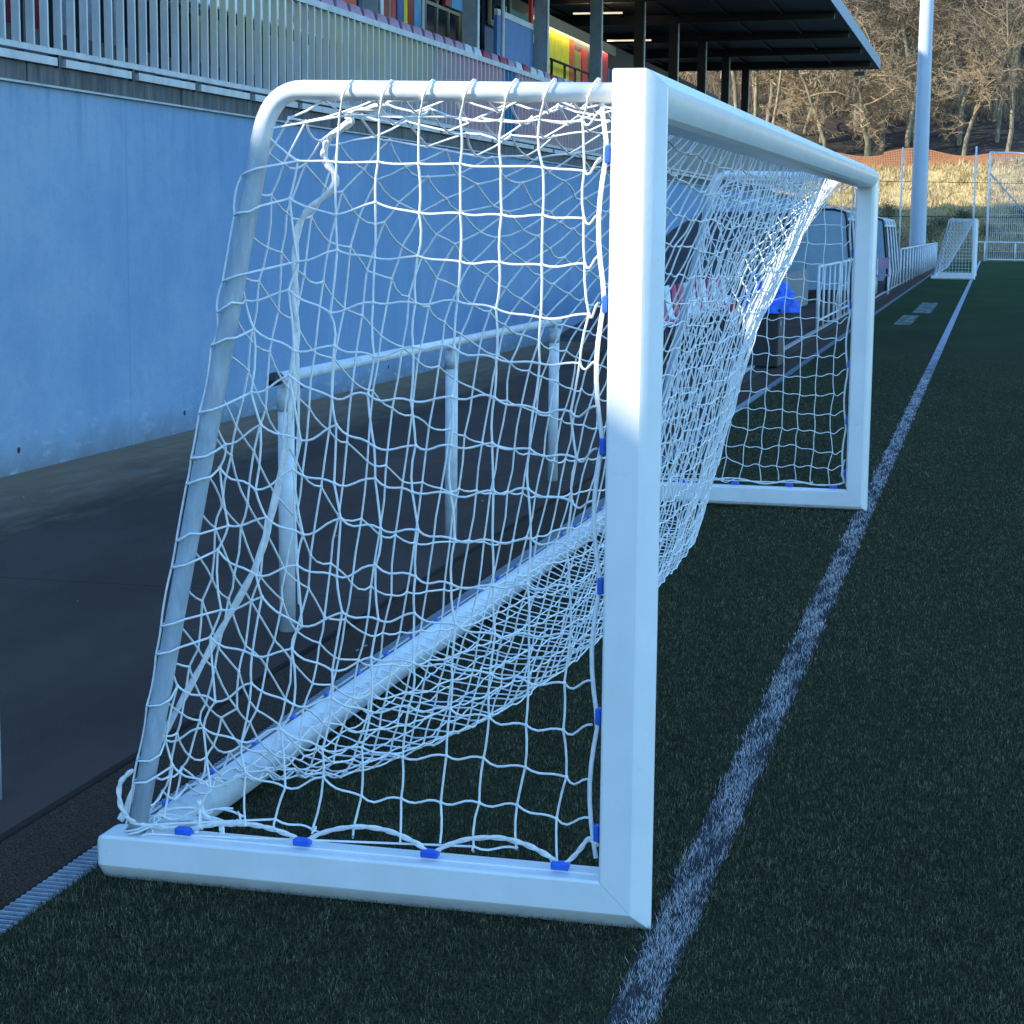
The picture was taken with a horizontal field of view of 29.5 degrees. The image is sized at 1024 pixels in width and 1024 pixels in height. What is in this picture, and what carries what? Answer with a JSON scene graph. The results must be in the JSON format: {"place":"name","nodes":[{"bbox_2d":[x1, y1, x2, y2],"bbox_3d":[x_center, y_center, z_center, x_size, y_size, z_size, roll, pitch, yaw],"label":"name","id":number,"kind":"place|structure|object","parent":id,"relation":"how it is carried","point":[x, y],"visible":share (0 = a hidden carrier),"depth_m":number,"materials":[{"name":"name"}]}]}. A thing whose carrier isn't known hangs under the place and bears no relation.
{"place":"outdoors","nodes":[
{"label":"outdoors","id":0,"kind":"place"},
{"bbox_2d":[0,260,944,841],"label":"path","id":1,"kind":"structure","parent":0,"point":[86,548],"depth_m":10.16,"materials":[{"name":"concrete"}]},
{"bbox_2d":[0,58,826,477],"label":"retaining wall","id":2,"kind":"structure","parent":1,"relation":"on","point":[116,206],"depth_m":15.35,"materials":[{"name":"paint"}]},
{"bbox_2d":[0,0,801,193],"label":"steel railing","id":3,"kind":"object","parent":2,"relation":"on","point":[385,52],"visible":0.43,"depth_m":17.38,"materials":[{"name":"white metal"}]},
{"bbox_2d":[266,316,561,631],"bbox_3d":[-0.326,-0.379,10.170,0.073,1.063,5.221,3,9,14],"label":"handrail","id":4,"kind":"object","parent":1,"relation":"on","point":[286,518],"visible":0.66,"depth_m":9.30,"materials":[{"name":"white metal"}]},
{"bbox_2d":[0,0,880,191],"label":"grandstand","id":5,"kind":"object","parent":1,"relation":"on","point":[582,40],"visible":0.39,"depth_m":49.43,"materials":[{"name":"metal"}]},
{"bbox_2d":[16,0,25,51],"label":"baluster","id":6,"kind":"object","parent":5,"relation":"attached to","point":[22,21],"visible":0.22,"depth_m":14.31,"materials":[{"name":"plastic"}]},
{"bbox_2d":[48,0,53,66],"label":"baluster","id":7,"kind":"object","parent":5,"relation":"attached to","point":[50,16],"visible":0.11,"depth_m":14.79,"materials":[{"name":"plastic"}]},
{"bbox_2d":[76,0,86,62],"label":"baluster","id":8,"kind":"object","parent":5,"relation":"attached to","point":[78,35],"visible":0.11,"depth_m":15.27,"materials":[{"name":"metal"}]},
{"bbox_2d":[100,0,103,42],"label":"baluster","id":9,"kind":"object","parent":5,"relation":"attached to","point":[102,18],"visible":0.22,"depth_m":17.81,"materials":[{"name":"plastic"}]},
{"bbox_2d":[106,0,114,67],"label":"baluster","id":10,"kind":"object","parent":5,"relation":"attached to","point":[113,33],"visible":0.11,"depth_m":15.76,"materials":[{"name":"plastic"}]},
{"bbox_2d":[124,0,127,47],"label":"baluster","id":11,"kind":"object","parent":5,"relation":"attached to","point":[125,25],"visible":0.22,"depth_m":18.31,"materials":[{"name":"plastic"}]},
{"bbox_2d":[135,0,140,72],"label":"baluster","id":12,"kind":"object","parent":5,"relation":"attached to","point":[137,30],"visible":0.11,"depth_m":16.22,"materials":[{"name":"plastic"}]},
{"bbox_2d":[146,1,149,52],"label":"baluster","id":13,"kind":"object","parent":5,"relation":"attached to","point":[148,30],"visible":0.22,"depth_m":18.81,"materials":[{"name":"plastic"}]},
{"bbox_2d":[146,0,180,77],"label":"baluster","id":14,"kind":"object","parent":5,"relation":"attached to","point":[159,40],"visible":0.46,"depth_m":16.70,"materials":[{"name":"plastic"}]},
{"bbox_2d":[168,7,170,56],"bbox_3d":[-3.447,-5.040,19.303,0.510,1.570,0.449,3,9,14],"label":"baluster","id":15,"kind":"object","parent":5,"relation":"attached to","point":[169,21],"visible":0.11,"depth_m":19.30,"materials":[{"name":"plastic"}]},
{"bbox_2d":[168,0,209,81],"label":"stadium seat","id":16,"kind":"object","parent":5,"relation":"attached to","point":[179,4],"visible":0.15,"depth_m":17.17,"materials":[{"name":"plastic"}]},
{"bbox_2d":[189,13,191,61],"bbox_3d":[-3.324,-5.112,19.803,0.510,1.570,0.449,3,9,14],"label":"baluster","id":17,"kind":"object","parent":5,"relation":"attached to","point":[190,58],"visible":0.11,"depth_m":19.81,"materials":[{"name":"plastic"}]},
{"bbox_2d":[178,5,227,85],"bbox_3d":[-2.842,-4.370,17.669,0.510,1.570,0.449,3,9,14],"label":"stadium seat","id":18,"kind":"object","parent":5,"relation":"attached to","point":[199,11],"visible":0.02,"depth_m":17.66,"materials":[{"name":"plastic"}]},
{"bbox_2d":[198,0,245,89],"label":"stadium seat","id":19,"kind":"object","parent":5,"relation":"attached to","point":[227,42],"visible":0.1,"depth_m":18.13,"materials":[{"name":"plastic"}]},
{"bbox_2d":[218,0,270,91],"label":"stadium seat","id":20,"kind":"object","parent":5,"relation":"attached to","point":[245,37],"visible":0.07,"depth_m":18.62,"materials":[{"name":"plastic"}]},
{"bbox_2d":[244,0,285,95],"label":"stadium seat","id":21,"kind":"object","parent":5,"relation":"attached to","point":[261,37],"visible":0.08,"depth_m":19.11,"materials":[{"name":"plastic"}]},
{"bbox_2d":[261,0,293,82],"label":"stadium seat","id":22,"kind":"object","parent":5,"relation":"attached to","point":[270,20],"visible":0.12,"depth_m":19.61,"materials":[{"name":"plastic"}]},
{"bbox_2d":[277,0,322,102],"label":"stadium seat","id":23,"kind":"object","parent":5,"relation":"attached to","point":[293,35],"visible":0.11,"depth_m":20.06,"materials":[{"name":"plastic"}]},
{"bbox_2d":[293,1,329,105],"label":"stadium seat","id":24,"kind":"object","parent":5,"relation":"attached to","point":[308,40],"visible":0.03,"depth_m":20.53,"materials":[{"name":"plastic"}]},
{"bbox_2d":[308,0,342,107],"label":"stadium seat","id":25,"kind":"object","parent":5,"relation":"attached to","point":[322,35],"visible":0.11,"depth_m":21.02,"materials":[{"name":"plastic"}]},
{"bbox_2d":[319,0,355,110],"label":"stadium seat","id":26,"kind":"object","parent":5,"relation":"attached to","point":[329,2],"visible":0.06,"depth_m":21.56,"materials":[{"name":"plastic"}]},
{"bbox_2d":[333,0,363,113],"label":"stadium seat","id":27,"kind":"object","parent":5,"relation":"attached to","point":[341,4],"visible":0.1,"depth_m":22.03,"materials":[{"name":"plastic"}]},
{"bbox_2d":[347,3,362,57],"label":"stadium seat","id":28,"kind":"object","parent":5,"relation":"attached to","point":[354,8],"visible":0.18,"depth_m":22.50,"materials":[{"name":"plastic"}]},
{"bbox_2d":[361,7,375,19],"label":"stadium seat","id":29,"kind":"object","parent":5,"relation":"attached to","point":[368,13],"visible":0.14,"depth_m":22.98,"materials":[{"name":"plastic"}]},
{"bbox_2d":[374,12,398,120],"bbox_3d":[-1.414,-5.204,23.436,0.510,1.570,0.449,3,9,14],"label":"stadium seat","id":30,"kind":"object","parent":5,"relation":"attached to","point":[380,18],"visible":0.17,"depth_m":23.46,"materials":[{"name":"plastic"}]},
{"bbox_2d":[386,16,399,27],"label":"stadium seat","id":31,"kind":"object","parent":5,"relation":"attached to","point":[393,22],"visible":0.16,"depth_m":23.94,"materials":[{"name":"plastic"}]},
{"bbox_2d":[398,21,425,124],"bbox_3d":[-1.176,-5.343,24.397,0.510,1.570,0.449,3,9,14],"label":"stadium seat","id":32,"kind":"object","parent":5,"relation":"attached to","point":[405,26],"visible":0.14,"depth_m":24.43,"materials":[{"name":"plastic"}]},
{"bbox_2d":[424,0,459,41],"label":"window","id":33,"kind":"structure","parent":5,"relation":"in","point":[442,20],"depth_m":34.35,"materials":[{"name":"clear glass"}]},
{"bbox_2d":[488,0,510,26],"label":"window","id":34,"kind":"structure","parent":5,"relation":"in","point":[492,4],"depth_m":36.83,"materials":[{"name":"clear glass"}]},
{"bbox_2d":[0,271,927,842],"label":"path joint","id":35,"kind":"object","parent":1,"relation":"on","point":[310,651],"visible":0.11,"depth_m":7.09,"materials":[{"name":"grey concrete"}]},
{"bbox_2d":[663,303,678,354],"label":"bench seat","id":36,"kind":"object","parent":1,"relation":"on","point":[664,333],"visible":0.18,"depth_m":25.21,"materials":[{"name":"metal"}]},
{"bbox_2d":[664,285,682,352],"bbox_3d":[2.107,-2.549,25.705,0.360,0.876,0.434,3,9,14],"label":"bench seat","id":37,"kind":"object","parent":1,"relation":"on","point":[668,299],"visible":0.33,"depth_m":25.78,"materials":[{"name":"plastic"}]},
{"bbox_2d":[665,284,691,349],"bbox_3d":[2.238,-2.625,26.233,0.360,0.876,0.434,3,9,14],"label":"bench seat","id":38,"kind":"object","parent":1,"relation":"on","point":[673,291],"visible":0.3,"depth_m":26.32,"materials":[{"name":"plastic"}]},
{"bbox_2d":[560,212,813,342],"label":"dugout","id":39,"kind":"structure","parent":1,"relation":"on","point":[566,336],"depth_m":36.44,"materials":[{"name":"plastic"}]},
{"bbox_2d":[676,283,697,347],"bbox_3d":[2.369,-2.702,26.762,0.360,0.876,0.434,3,9,14],"label":"bench seat","id":40,"kind":"object","parent":1,"relation":"on","point":[680,292],"visible":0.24,"depth_m":26.81,"materials":[{"name":"plastic"}]},
{"bbox_2d":[685,287,707,342],"bbox_3d":[2.631,-2.855,27.820,0.360,0.876,0.434,3,9,14],"label":"bench seat","id":41,"kind":"object","parent":1,"relation":"on","point":[694,303],"visible":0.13,"depth_m":27.86,"materials":[{"name":"plastic"}]},
{"bbox_2d":[700,279,720,338],"bbox_3d":[2.893,-3.007,28.877,0.360,0.876,0.434,3,9,14],"label":"bench seat","id":42,"kind":"object","parent":1,"relation":"on","point":[704,298],"visible":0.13,"depth_m":28.97,"materials":[{"name":"plastic"}]},
{"bbox_2d":[701,311,749,364],"bbox_3d":[2.585,-2.081,23.418,0.540,0.626,0.700,3,9,14],"label":"folding table","id":43,"kind":"object","parent":1,"relation":"on","point":[711,320],"visible":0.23,"depth_m":23.20,"materials":[{"name":"white plastic"}]},
{"bbox_2d":[751,309,783,367],"bbox_3d":[3.061,-2.096,23.297,0.360,0.694,0.640,3,9,14],"label":"equipment box","id":44,"kind":"object","parent":1,"relation":"on","point":[775,328],"visible":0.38,"depth_m":23.02,"materials":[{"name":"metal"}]},
{"bbox_2d":[736,276,801,313],"bbox_3d":[3.064,-2.603,23.234,0.794,0.429,0.848,3,9,14],"label":"kit heap","id":45,"kind":"object","parent":44,"relation":"on","point":[791,306],"visible":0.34,"depth_m":23.03,"materials":[{"name":"blue fabric"}]},
{"bbox_2d":[759,262,808,306],"bbox_3d":[5.226,-4.240,37.172,0.080,0.946,8.500,3,9,14],"label":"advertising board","id":46,"kind":"object","parent":1,"relation":"on","point":[796,286],"visible":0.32,"depth_m":39.38,"materials":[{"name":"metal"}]},
{"bbox_2d":[666,279,907,417],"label":"kerb","id":47,"kind":"structure","parent":1,"relation":"on","point":[791,344],"depth_m":27.52,"materials":[{"name":"grey concrete"}]},
{"bbox_2d":[815,261,840,328],"bbox_3d":[5.450,-3.748,33.494,0.052,1.055,4.452,3,9,14],"label":"barrier","id":48,"kind":"object","parent":47,"relation":"on","point":[823,292],"visible":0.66,"depth_m":33.44,"materials":[{"name":"white metal"}]},
{"bbox_2d":[839,259,852,315],"bbox_3d":[6.569,-4.402,38.012,0.052,1.055,4.052,3,9,14],"label":"barrier","id":49,"kind":"object","parent":47,"relation":"on","point":[844,295],"visible":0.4,"depth_m":37.03,"materials":[{"name":"white metal"}]},
{"bbox_2d":[780,207,854,300],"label":"dugout","id":50,"kind":"object","parent":1,"relation":"on","point":[814,253],"visible":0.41,"depth_m":43.03,"materials":[{"name":"white paint"}]},
{"bbox_2d":[836,217,898,290],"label":"dugout","id":51,"kind":"object","parent":1,"relation":"on","point":[887,246],"visible":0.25,"depth_m":52.49,"materials":[{"name":"white paint"}]},
{"bbox_2d":[875,258,890,293],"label":"metal chair","id":52,"kind":"object","parent":1,"relation":"on","point":[883,262],"visible":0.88,"depth_m":49.69,"materials":[{"name":"white paint"}]},
{"bbox_2d":[898,242,937,284],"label":"picket railing","id":53,"kind":"object","parent":1,"relation":"on","point":[927,255],"visible":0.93,"depth_m":68.74,"materials":[{"name":"white metal"}]},
{"bbox_2d":[908,0,933,268],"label":"light pole","id":54,"kind":"object","parent":1,"relation":"on","point":[918,217],"visible":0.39,"depth_m":80.95,"materials":[{"name":"metal"}]},
{"bbox_2d":[0,261,1023,1023],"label":"pitch","id":55,"kind":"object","parent":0,"point":[990,319],"depth_m":5.69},
{"bbox_2d":[97,68,878,929],"bbox_3d":[0.535,-0.523,8.042,1.405,1.985,7.220,3,9,14],"label":"football goal","id":56,"kind":"object","parent":55,"relation":"on","point":[167,840],"visible":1,"depth_m":4.77,"materials":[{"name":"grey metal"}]},
{"bbox_2d":[0,347,1023,1023],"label":"grass fibres","id":57,"kind":"object","parent":55,"relation":"on","point":[984,959],"depth_m":5.63,"materials":[{"name":"green plastic"}]},
{"bbox_2d":[604,261,980,1023],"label":"touchline","id":58,"kind":"object","parent":55,"relation":"on","point":[648,981],"visible":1,"depth_m":5.69,"materials":[{"name":"white paint"}]},
{"bbox_2d":[893,315,918,324],"bbox_3d":[7.235,-3.524,35.685,0.300,0.001,4.000,3,9,14],"label":"turf marking","id":59,"kind":"object","parent":55,"relation":"on","point":[906,319],"visible":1,"depth_m":35.38,"materials":[{"name":"white paint"}]},
{"bbox_2d":[912,303,937,312],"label":"turf marking","id":60,"kind":"object","parent":55,"relation":"on","point":[925,307],"visible":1,"depth_m":40.86,"materials":[{"name":"white paint"}]},
{"bbox_2d":[931,218,978,279],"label":"football goal","id":61,"kind":"object","parent":55,"relation":"on","point":[938,274],"visible":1,"depth_m":65.21,"materials":[{"name":"white metal"}]},
{"bbox_2d":[681,0,1023,165],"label":"hills","id":62,"kind":"structure","parent":0,"point":[982,136],"depth_m":131.00,"materials":[{"name":"brown plant"}]},
{"bbox_2d":[679,71,720,85],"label":"bare tree","id":63,"kind":"object","parent":62,"relation":"on","point":[681,75],"visible":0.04,"depth_m":135.04,"materials":[{"name":"brown plant"}]},
{"bbox_2d":[731,71,738,108],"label":"bare tree","id":64,"kind":"object","parent":62,"relation":"on","point":[735,94],"visible":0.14,"depth_m":131.81,"materials":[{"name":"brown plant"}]},
{"bbox_2d":[730,70,773,121],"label":"bare tree","id":65,"kind":"object","parent":62,"relation":"on","point":[768,116],"depth_m":132.59,"materials":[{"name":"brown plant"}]},
{"bbox_2d":[753,71,758,116],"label":"bare tree","id":66,"kind":"object","parent":62,"relation":"on","point":[755,112],"depth_m":127.25,"materials":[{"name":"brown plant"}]},
{"bbox_2d":[730,31,880,131],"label":"bare tree","id":67,"kind":"object","parent":62,"relation":"on","point":[767,72],"visible":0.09,"depth_m":125.95,"materials":[{"name":"brown plant"}]},
{"bbox_2d":[751,13,891,142],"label":"bare tree","id":68,"kind":"object","parent":62,"relation":"on","point":[805,123],"visible":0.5,"depth_m":123.98,"materials":[{"name":"brown plant"}]},
{"bbox_2d":[682,0,1023,125],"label":"brushwood","id":69,"kind":"object","parent":62,"relation":"on","point":[847,99],"visible":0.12,"depth_m":137.20,"materials":[{"name":"brown plant"}]},
{"bbox_2d":[819,0,894,142],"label":"bare tree","id":70,"kind":"object","parent":62,"relation":"on","point":[826,96],"visible":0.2,"depth_m":127.13,"materials":[{"name":"brown plant"}]},
{"bbox_2d":[850,0,918,132],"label":"bare tree","id":71,"kind":"object","parent":62,"relation":"on","point":[855,102],"visible":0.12,"depth_m":129.73,"materials":[{"name":"brown plant"}]},
{"bbox_2d":[849,0,994,164],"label":"bare tree","id":72,"kind":"object","parent":62,"relation":"on","point":[909,126],"visible":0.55,"depth_m":122.34,"materials":[{"name":"brown plant"}]},
{"bbox_2d":[851,0,996,150],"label":"bare tree","id":73,"kind":"object","parent":62,"relation":"on","point":[882,135],"visible":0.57,"depth_m":123.92,"materials":[{"name":"brown plant"}]},
{"bbox_2d":[896,1,958,100],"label":"bare tree","id":74,"kind":"object","parent":62,"relation":"on","point":[956,63],"visible":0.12,"depth_m":136.63,"materials":[{"name":"brown plant"}]},
{"bbox_2d":[852,0,1022,142],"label":"bare tree","id":75,"kind":"object","parent":62,"relation":"on","point":[917,37],"visible":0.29,"depth_m":126.70,"materials":[{"name":"brown plant"}]},
{"bbox_2d":[897,0,983,100],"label":"bare tree","id":76,"kind":"object","parent":62,"relation":"on","point":[913,43],"visible":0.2,"depth_m":132.63,"materials":[{"name":"brown plant"}]},
{"bbox_2d":[892,0,989,146],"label":"bare tree","id":77,"kind":"object","parent":62,"relation":"on","point":[906,47],"visible":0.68,"depth_m":123.28,"materials":[{"name":"brown plant"}]},
{"bbox_2d":[881,0,1001,91],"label":"bare tree","id":78,"kind":"object","parent":62,"relation":"on","point":[945,49],"visible":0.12,"depth_m":139.07,"materials":[{"name":"brown plant"}]},
{"bbox_2d":[871,0,1023,144],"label":"bare tree","id":79,"kind":"object","parent":62,"relation":"on","point":[959,135],"visible":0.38,"depth_m":125.04,"materials":[{"name":"brown plant"}]},
{"bbox_2d":[905,0,1023,142],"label":"bare tree","id":80,"kind":"object","parent":62,"relation":"on","point":[998,126],"visible":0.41,"depth_m":124.71,"materials":[{"name":"brown plant"}]},
{"bbox_2d":[936,0,1021,119],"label":"bare tree","id":81,"kind":"object","parent":62,"relation":"on","point":[960,99],"visible":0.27,"depth_m":131.02,"materials":[{"name":"brown plant"}]},
{"bbox_2d":[955,0,1021,120],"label":"bare tree","id":82,"kind":"object","parent":62,"relation":"on","point":[995,110],"visible":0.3,"depth_m":130.58,"materials":[{"name":"brown plant"}]},
{"bbox_2d":[1009,21,1023,103],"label":"bare tree","id":83,"kind":"object","parent":62,"relation":"on","point":[1018,51],"visible":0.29,"depth_m":134.97,"materials":[{"name":"brown plant"}]},
{"bbox_2d":[773,155,1023,261],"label":"bank","id":84,"kind":"structure","parent":0,"point":[980,256],"depth_m":112.04,"materials":[{"name":"beige plant"}]},
{"bbox_2d":[706,70,808,124],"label":"bare tree","id":85,"kind":"object","parent":84,"relation":"on","point":[778,94],"visible":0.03,"depth_m":123.08,"materials":[{"name":"brown plant"}]},
{"bbox_2d":[759,25,890,147],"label":"bare tree","id":86,"kind":"object","parent":84,"relation":"on","point":[815,115],"visible":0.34,"depth_m":122.28,"materials":[{"name":"brown plant"}]},
{"bbox_2d":[801,0,943,163],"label":"bare tree","id":87,"kind":"object","parent":84,"relation":"on","point":[865,125],"visible":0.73,"depth_m":119.94,"materials":[{"name":"brown plant"}]},
{"bbox_2d":[878,199,909,219],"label":"shrub","id":88,"kind":"object","parent":84,"relation":"on","point":[889,208],"visible":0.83,"depth_m":111.51,"materials":[{"name":"green plant"}]},
{"bbox_2d":[837,148,1023,170],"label":"safety netting","id":89,"kind":"object","parent":84,"relation":"on","point":[971,159],"visible":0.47,"depth_m":118.35,"materials":[{"name":"plastic"}]},
{"bbox_2d":[905,219,956,243],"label":"shrub","id":90,"kind":"object","parent":84,"relation":"on","point":[931,238],"visible":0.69,"depth_m":108.31,"materials":[{"name":"green plant"}]},
{"bbox_2d":[926,208,959,229],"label":"shrub","id":91,"kind":"object","parent":84,"relation":"on","point":[941,221],"visible":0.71,"depth_m":109.86,"materials":[{"name":"green plant"}]},
{"bbox_2d":[947,208,978,218],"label":"shrub","id":92,"kind":"object","parent":84,"relation":"on","point":[964,213],"visible":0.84,"depth_m":110.05,"materials":[{"name":"green plant"}]},
{"bbox_2d":[971,146,977,260],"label":"fence post","id":93,"kind":"object","parent":84,"relation":"on","point":[974,194],"visible":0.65,"depth_m":106.25,"materials":[{"name":"white metal"}]},
{"bbox_2d":[930,0,1023,155],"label":"bare tree","id":94,"kind":"object","parent":84,"relation":"on","point":[981,99],"visible":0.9,"depth_m":120.05,"materials":[{"name":"brown plant"}]},
{"bbox_2d":[940,0,1023,151],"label":"bare tree","id":95,"kind":"object","parent":84,"relation":"on","point":[1011,99],"visible":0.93,"depth_m":118.69,"materials":[{"name":"brown plant"}]},
{"bbox_2d":[978,218,999,234],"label":"shrub","id":96,"kind":"object","parent":84,"relation":"on","point":[984,226],"visible":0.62,"depth_m":108.48,"materials":[{"name":"green plant"}]},
{"bbox_2d":[978,241,1023,260],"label":"end rail","id":97,"kind":"object","parent":84,"relation":"on","point":[984,242],"visible":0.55,"depth_m":105.11,"materials":[{"name":"white metal"}]},
{"label":"ground","id":98,"kind":"structure","parent":0,"visible":0},
{"bbox_2d":[0,262,946,909],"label":"rubber strip","id":99,"kind":"object","parent":98,"relation":"on","point":[40,850],"depth_m":6.70,"materials":[{"name":"grey rubber"}]},
{"bbox_2d":[0,262,948,934],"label":"drain channel","id":100,"kind":"object","parent":98,"relation":"on","point":[58,880],"visible":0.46,"depth_m":6.27,"materials":[{"name":"grey"}]},
{"bbox_2d":[898,147,903,259],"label":"fence post","id":101,"kind":"object","parent":98,"relation":"on","point":[900,202],"visible":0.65,"depth_m":107.26,"materials":[{"name":"white metal"}]},
{"bbox_2d":[878,181,1023,217],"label":"fence wire","id":102,"kind":"object","parent":101,"relation":"attached to","point":[946,216],"visible":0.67,"depth_m":106.74,"materials":[{"name":"metal"}]},
{"bbox_2d":[985,151,1023,260],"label":"ball stop fence","id":103,"kind":"object","parent":98,"relation":"on","point":[988,205],"visible":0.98,"depth_m":105.75,"materials":[{"name":"grey metal"}]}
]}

